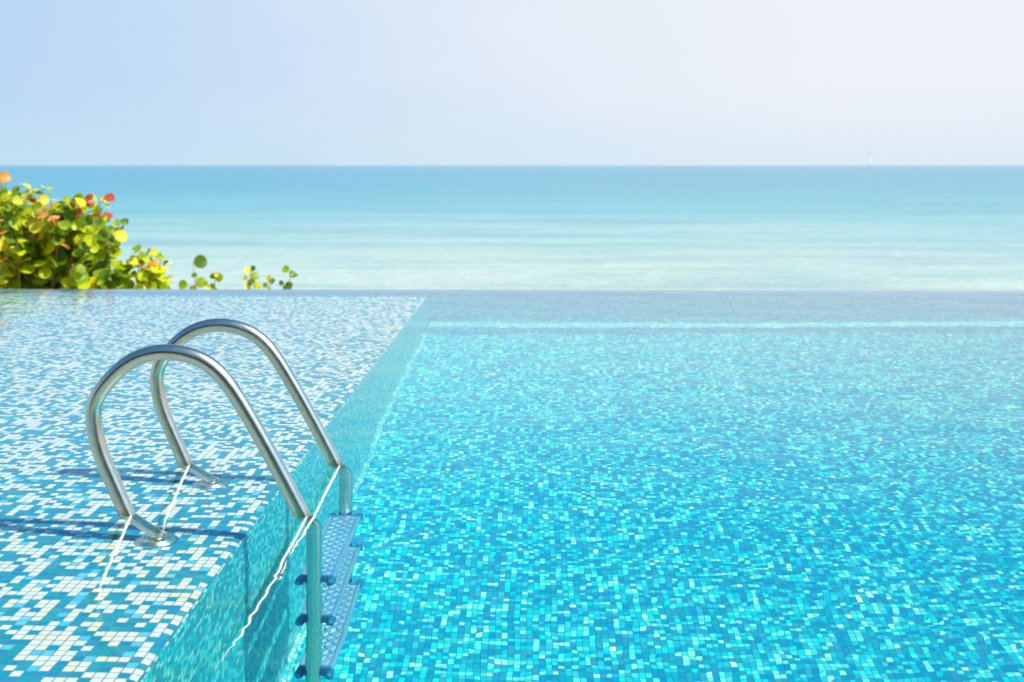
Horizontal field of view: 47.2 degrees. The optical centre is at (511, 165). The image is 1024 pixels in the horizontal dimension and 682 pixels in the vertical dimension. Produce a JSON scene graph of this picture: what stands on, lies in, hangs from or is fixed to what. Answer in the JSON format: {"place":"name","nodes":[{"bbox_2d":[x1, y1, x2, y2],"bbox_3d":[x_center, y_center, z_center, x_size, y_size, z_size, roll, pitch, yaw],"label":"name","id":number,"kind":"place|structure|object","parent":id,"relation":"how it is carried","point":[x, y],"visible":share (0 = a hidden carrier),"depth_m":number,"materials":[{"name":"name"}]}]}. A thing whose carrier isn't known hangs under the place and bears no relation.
{"place":"outdoors","nodes":[
{"label":"outdoors","id":0,"kind":"place"},
{"bbox_2d":[0,289,1023,681],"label":"pool water","id":1,"kind":"structure","parent":0,"point":[672,487],"depth_m":3.48,"materials":[{"name":"blue liquid"}]},
{"bbox_2d":[0,165,1023,290],"bbox_3d":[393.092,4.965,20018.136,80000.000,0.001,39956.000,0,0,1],"label":"sea","id":2,"kind":"structure","parent":0,"point":[688,227],"depth_m":99.95,"materials":[{"name":"liquid"}]},
{"bbox_2d":[867,150,870,167],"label":"sailing boat","id":3,"kind":"object","parent":2,"relation":"on","point":[869,162],"visible":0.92,"depth_m":2000.94,"materials":[{"name":"paint"}]},
{"bbox_2d":[0,0,1023,164],"label":"sky","id":4,"kind":"structure","parent":0,"point":[83,82],"materials":[{"name":"blue"}]},
{"bbox_3d":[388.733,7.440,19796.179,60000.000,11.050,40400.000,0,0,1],"label":"beach","id":5,"kind":"structure","parent":0,"visible":0},
{"bbox_2d":[0,171,134,288],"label":"sea grape shrub","id":6,"kind":"object","parent":5,"relation":"on","point":[68,243],"visible":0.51,"depth_m":13.35,"materials":[{"name":"green plant"}]},
{"bbox_2d":[122,245,173,288],"bbox_3d":[-4.098,1.564,13.230,0.592,1.334,0.923,0,0,-8],"label":"sea grape shrub","id":7,"kind":"object","parent":5,"relation":"on","point":[151,275],"visible":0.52,"depth_m":13.03,"materials":[{"name":"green plant"}]},
{"bbox_2d":[179,255,207,288],"bbox_3d":[-3.593,1.612,13.232,0.317,1.210,0.141,0,0,-16],"label":"sea grape sprig","id":8,"kind":"object","parent":5,"relation":"on","point":[200,261],"visible":0.59,"depth_m":13.21,"materials":[{"name":"green plant"}]},
{"bbox_2d":[205,272,222,288],"bbox_3d":[-3.353,1.707,13.226,0.177,1.019,0.145,0,0,25],"label":"sea grape sprig","id":9,"kind":"object","parent":5,"relation":"on","point":[217,276],"visible":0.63,"depth_m":13.22,"materials":[{"name":"green plant"}]},
{"bbox_2d":[242,265,261,288],"bbox_3d":[-2.940,1.671,13.225,0.165,1.094,0.170,0,0,32],"label":"sea grape sprig","id":10,"kind":"object","parent":5,"relation":"on","point":[254,276],"visible":0.53,"depth_m":13.21,"materials":[{"name":"green plant"}]},
{"bbox_2d":[263,275,274,288],"bbox_3d":[-2.733,1.726,13.237,0.130,0.980,0.142,0,0,1],"label":"sea grape sprig","id":11,"kind":"object","parent":5,"relation":"on","point":[270,280],"visible":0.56,"depth_m":13.20,"materials":[{"name":"green plant"}]},
{"bbox_2d":[279,265,297,288],"bbox_3d":[-2.520,1.672,13.239,0.202,1.092,0.145,0,0,1],"label":"sea grape sprig","id":12,"kind":"object","parent":5,"relation":"on","point":[292,274],"visible":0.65,"depth_m":13.22,"materials":[{"name":"green plant"}]},
{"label":"tanning ledge","id":13,"kind":"structure","parent":0,"visible":0},
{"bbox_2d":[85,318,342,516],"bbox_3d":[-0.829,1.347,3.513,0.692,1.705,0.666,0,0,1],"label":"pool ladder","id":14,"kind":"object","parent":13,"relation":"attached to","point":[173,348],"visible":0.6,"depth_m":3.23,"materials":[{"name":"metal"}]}
]}

